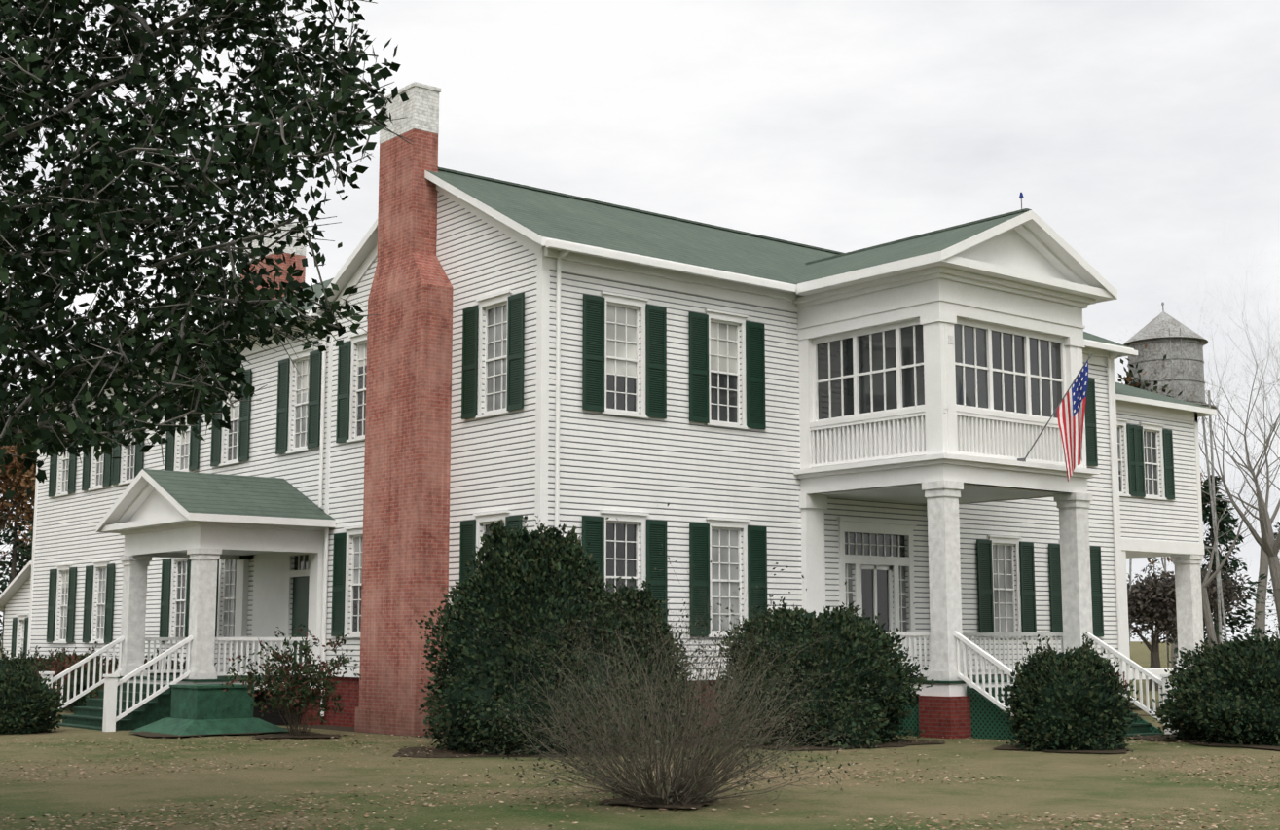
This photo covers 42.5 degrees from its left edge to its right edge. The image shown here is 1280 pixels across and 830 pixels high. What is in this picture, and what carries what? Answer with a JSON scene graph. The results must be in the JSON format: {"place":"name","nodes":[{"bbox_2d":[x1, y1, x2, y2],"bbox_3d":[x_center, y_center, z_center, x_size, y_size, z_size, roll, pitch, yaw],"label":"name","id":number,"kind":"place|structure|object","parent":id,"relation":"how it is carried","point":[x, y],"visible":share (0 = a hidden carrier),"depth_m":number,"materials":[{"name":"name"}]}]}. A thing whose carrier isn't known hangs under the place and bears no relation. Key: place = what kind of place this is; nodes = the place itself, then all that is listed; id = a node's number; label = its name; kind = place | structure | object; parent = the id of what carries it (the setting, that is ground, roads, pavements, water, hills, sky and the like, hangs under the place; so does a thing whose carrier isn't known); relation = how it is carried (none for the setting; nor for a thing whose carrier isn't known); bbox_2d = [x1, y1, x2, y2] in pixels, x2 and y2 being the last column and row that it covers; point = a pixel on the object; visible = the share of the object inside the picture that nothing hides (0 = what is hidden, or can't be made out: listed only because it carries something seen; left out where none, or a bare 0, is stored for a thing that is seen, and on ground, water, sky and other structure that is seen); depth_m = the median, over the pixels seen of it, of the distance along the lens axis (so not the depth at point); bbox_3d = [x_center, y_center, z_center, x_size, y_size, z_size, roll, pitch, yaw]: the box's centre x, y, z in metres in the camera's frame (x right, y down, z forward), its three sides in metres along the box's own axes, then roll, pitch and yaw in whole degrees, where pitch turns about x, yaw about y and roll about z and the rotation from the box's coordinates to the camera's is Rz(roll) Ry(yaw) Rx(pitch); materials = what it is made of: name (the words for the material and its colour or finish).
{"place":"outdoors","nodes":[
{"label":"outdoors","id":0,"kind":"place"},
{"bbox_2d":[30,190,1125,733],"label":"house walls","id":1,"kind":"structure","parent":0,"point":[684,467],"depth_m":35.04,"materials":[{"name":"white wood"}]},
{"bbox_2d":[55,167,1137,391],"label":"house roof","id":2,"kind":"structure","parent":1,"relation":"on","point":[583,226],"depth_m":35.79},
{"bbox_2d":[240,219,307,307],"bbox_3d":[-10.866,-3.678,48.618,0.960,3.630,2.460,6,-10,-39],"label":"chimney","id":3,"kind":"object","parent":2,"relation":"on","point":[298,256],"visible":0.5,"depth_m":47.88,"materials":[{"name":"red brick"}]},
{"bbox_2d":[0,641,1279,829],"bbox_3d":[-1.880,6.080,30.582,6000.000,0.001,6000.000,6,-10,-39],"label":"ground","id":4,"kind":"structure","parent":0,"point":[1061,784],"depth_m":21.03,"materials":[{"name":"plant"}]},
{"bbox_2d":[0,560,32,659],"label":"lean to","id":5,"kind":"object","parent":4,"relation":"on","point":[15,597],"visible":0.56,"depth_m":53.52,"materials":[{"name":"wood"}]},
{"bbox_2d":[0,525,33,567],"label":"tree","id":6,"kind":"object","parent":4,"relation":"on","point":[22,539],"depth_m":156.52,"materials":[{"name":"plant"}]},
{"bbox_2d":[0,427,35,646],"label":"tree","id":7,"kind":"object","parent":4,"relation":"on","point":[24,554],"visible":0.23,"depth_m":84.06,"materials":[{"name":"green plant"}]},
{"bbox_2d":[0,432,36,560],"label":"oak tree","id":8,"kind":"object","parent":4,"relation":"on","point":[24,482],"visible":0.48,"depth_m":58.08,"materials":[{"name":"brown plant"}]},
{"bbox_2d":[0,657,67,734],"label":"shrub","id":9,"kind":"object","parent":4,"relation":"on","point":[29,704],"visible":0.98,"depth_m":33.41,"materials":[{"name":"green plant"}]},
{"bbox_2d":[38,469,335,731],"bbox_3d":[-10.430,4.142,37.510,4.900,5.720,5.200,6,-10,-39],"label":"side porch","id":10,"kind":"object","parent":4,"relation":"on","point":[203,523],"visible":0.83,"depth_m":36.93,"materials":[{"name":"wood"}]},
{"bbox_2d":[0,0,414,499],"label":"oak tree","id":11,"kind":"object","parent":4,"relation":"on","point":[109,212],"visible":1,"depth_m":11.96,"materials":[{"name":"green plant"}]},
{"bbox_2d":[26,184,1126,716],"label":"house trim","id":12,"kind":"structure","parent":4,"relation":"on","point":[610,356],"depth_m":36.02,"materials":[{"name":"white wood"}]},
{"bbox_2d":[0,732,1279,829],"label":"lawn litter and tufts","id":13,"kind":"object","parent":4,"relation":"on","point":[497,793],"visible":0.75,"depth_m":19.83,"materials":[{"name":"brown plant"}]},
{"bbox_2d":[595,569,712,746],"bbox_3d":[-0.131,4.502,30.247,2.995,3.386,2.915,0,-8,-2],"label":"bush","id":14,"kind":"object","parent":4,"relation":"on","point":[646,603],"visible":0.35,"depth_m":29.72,"materials":[{"name":"green plant"}]},
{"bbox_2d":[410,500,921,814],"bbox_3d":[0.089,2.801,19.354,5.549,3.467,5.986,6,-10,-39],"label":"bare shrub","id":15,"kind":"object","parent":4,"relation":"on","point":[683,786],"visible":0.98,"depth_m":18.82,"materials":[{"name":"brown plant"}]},
{"bbox_2d":[129,714,1279,808],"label":"soil beds","id":16,"kind":"object","parent":4,"relation":"on","point":[474,754],"visible":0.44,"depth_m":28.94,"materials":[{"name":"brown soil"}]},
{"bbox_2d":[0,645,44,673],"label":"foundation shrub","id":17,"kind":"object","parent":16,"relation":"on","point":[5,662],"visible":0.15,"depth_m":48.80,"materials":[{"name":"green plant"}]},
{"bbox_2d":[5,649,73,675],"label":"foundation shrub","id":18,"kind":"object","parent":16,"relation":"on","point":[18,671],"visible":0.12,"depth_m":46.99,"materials":[{"name":"green plant"}]},
{"bbox_2d":[27,641,112,711],"bbox_3d":[-15.535,7.237,45.544,2.822,1.970,3.283,6,-10,-39],"label":"foundation shrub","id":19,"kind":"object","parent":16,"relation":"on","point":[59,664],"visible":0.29,"depth_m":45.16,"materials":[{"name":"plant"}]},
{"bbox_2d":[56,653,117,712],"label":"foundation shrub","id":20,"kind":"object","parent":16,"relation":"on","point":[81,702],"visible":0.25,"depth_m":42.90,"materials":[{"name":"plant"}]},
{"bbox_2d":[83,647,180,698],"bbox_3d":[-12.664,6.805,41.859,2.668,1.805,3.179,6,-10,-39],"label":"foundation shrub","id":21,"kind":"object","parent":16,"relation":"on","point":[99,688],"visible":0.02,"depth_m":41.63,"materials":[{"name":"green plant"}]},
{"bbox_2d":[144,653,217,675],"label":"foundation shrub","id":22,"kind":"object","parent":16,"relation":"on","point":[178,666],"visible":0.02,"depth_m":40.02,"materials":[{"name":"green plant"}]},
{"bbox_2d":[128,684,292,737],"bbox_3d":[-8.799,6.042,33.877,2.500,0.970,2.500,6,-10,-39],"label":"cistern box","id":23,"kind":"object","parent":16,"relation":"on","point":[204,710],"visible":0.85,"depth_m":33.34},
{"bbox_2d":[220,623,361,735],"bbox_3d":[-6.889,5.197,32.290,3.021,2.221,2.684,6,-10,-39],"label":"nandina shrub","id":24,"kind":"object","parent":16,"relation":"on","point":[289,691],"visible":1,"depth_m":32.13,"materials":[{"name":"green plant"}]},
{"bbox_2d":[354,81,453,736],"bbox_3d":[-4.886,-0.253,34.569,0.810,13.630,2.350,6,-10,-39],"label":"chimney","id":25,"kind":"object","parent":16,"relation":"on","point":[406,516],"visible":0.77,"depth_m":34.05,"materials":[{"name":"red brick"}]},
{"bbox_2d":[415,514,670,756],"bbox_3d":[-1.921,3.806,28.775,4.567,4.244,4.767,6,-10,-39],"label":"cone bush","id":26,"kind":"object","parent":16,"relation":"on","point":[526,570],"visible":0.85,"depth_m":27.84,"materials":[{"name":"green plant"}]},
{"bbox_2d":[1148,620,1279,746],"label":"bush","id":27,"kind":"object","parent":16,"relation":"on","point":[1229,694],"visible":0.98,"depth_m":29.86,"materials":[{"name":"green plant"}]},
{"bbox_2d":[705,594,934,749],"bbox_3d":[3.189,4.788,30.678,4.702,2.825,4.405,6,-10,-39],"label":"round bush","id":28,"kind":"object","parent":4,"relation":"on","point":[885,714],"visible":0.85,"depth_m":29.50,"materials":[{"name":"green plant"}]},
{"bbox_2d":[792,223,1178,739],"bbox_3d":[7.208,1.273,34.767,5.700,10.660,6.080,6,-10,-39],"label":"two-story porch","id":29,"kind":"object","parent":4,"relation":"on","point":[939,388],"depth_m":34.27,"materials":[{"name":"wood"}]},
{"bbox_2d":[797,192,1117,303],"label":"portico roof","id":30,"kind":"structure","parent":29,"relation":"on","point":[937,245],"depth_m":34.79,"materials":[{"name":"green"}]},
{"bbox_2d":[1017,354,1092,481],"bbox_3d":[8.485,0.098,33.699,1.631,2.588,0.143,-5,-9,33],"label":"flag and staff","id":31,"kind":"object","parent":29,"relation":"attached to","point":[1071,408],"visible":1,"depth_m":33.48,"materials":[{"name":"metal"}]},
{"bbox_2d":[966,686,1164,740],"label":"front steps","id":32,"kind":"structure","parent":4,"relation":"on","point":[988,719],"depth_m":31.84,"materials":[{"name":"green wood"}]},
{"bbox_2d":[997,631,1140,752],"bbox_3d":[7.442,4.869,28.788,2.304,2.152,2.422,1,-8,-9],"label":"bush by steps","id":33,"kind":"object","parent":4,"relation":"on","point":[1071,700],"visible":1,"depth_m":28.13,"materials":[{"name":"green plant"}]},
{"bbox_2d":[1130,557,1164,653],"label":"cedar","id":34,"kind":"object","parent":4,"relation":"on","point":[1151,566],"visible":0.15,"depth_m":219.95,"materials":[{"name":"green plant"}]},
{"bbox_2d":[1126,568,1177,691],"bbox_3d":[19.013,8.200,62.688,4.294,4.743,3.462,-3,-8,18],"label":"oak tree","id":35,"kind":"object","parent":4,"relation":"on","point":[1149,605],"visible":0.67,"depth_m":61.92,"materials":[{"name":"brown plant"}]},
{"bbox_2d":[1114,381,1216,700],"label":"wing","id":36,"kind":"structure","parent":4,"relation":"on","point":[1160,504],"depth_m":45.35,"materials":[{"name":"white wood"}]},
{"bbox_2d":[1117,301,1227,683],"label":"water tower","id":37,"kind":"structure","parent":4,"relation":"on","point":[1167,360],"depth_m":62.07,"materials":[{"name":"grey metal"}]},
{"bbox_2d":[1146,472,1225,578],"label":"tree","id":38,"kind":"object","parent":4,"relation":"on","point":[1152,563],"visible":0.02,"depth_m":145.32,"materials":[{"name":"plant"}]},
{"bbox_2d":[1147,564,1248,631],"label":"oak tree","id":39,"kind":"object","parent":4,"relation":"on","point":[1227,591],"visible":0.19,"depth_m":74.69,"materials":[{"name":"green plant"}]},
{"bbox_2d":[1119,251,1279,641],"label":"bare tree","id":40,"kind":"object","parent":4,"relation":"on","point":[1263,569],"visible":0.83,"depth_m":96.77,"materials":[{"name":"grey plant"}]},
{"bbox_2d":[1160,459,1276,668],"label":"bare tree","id":41,"kind":"object","parent":4,"relation":"on","point":[1173,645],"visible":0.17,"depth_m":110.62,"materials":[{"name":"grey plant"}]},
{"bbox_2d":[1171,475,1274,658],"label":"cedar","id":42,"kind":"object","parent":4,"relation":"on","point":[1230,535],"visible":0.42,"depth_m":85.90,"materials":[{"name":"green plant"}]},
{"bbox_2d":[1205,556,1250,630],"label":"tree","id":43,"kind":"object","parent":4,"relation":"on","point":[1235,580],"visible":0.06,"depth_m":187.30,"materials":[{"name":"plant"}]},
{"bbox_2d":[1198,311,1279,637],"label":"bare tree","id":44,"kind":"object","parent":4,"relation":"on","point":[1270,546],"visible":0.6,"depth_m":70.74,"materials":[{"name":"grey plant"}]},
{"bbox_2d":[1199,395,1279,652],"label":"bare tree","id":45,"kind":"object","parent":4,"relation":"on","point":[1209,625],"visible":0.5,"depth_m":58.35,"materials":[{"name":"grey plant"}]},
{"bbox_2d":[1248,521,1279,637],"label":"cedar","id":46,"kind":"object","parent":4,"relation":"on","point":[1275,533],"visible":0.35,"depth_m":159.62,"materials":[{"name":"green plant"}]},
{"bbox_2d":[0,0,1279,641],"label":"sky","id":47,"kind":"structure","parent":0,"point":[1145,134],"materials":[{"name":"white"}]}
]}

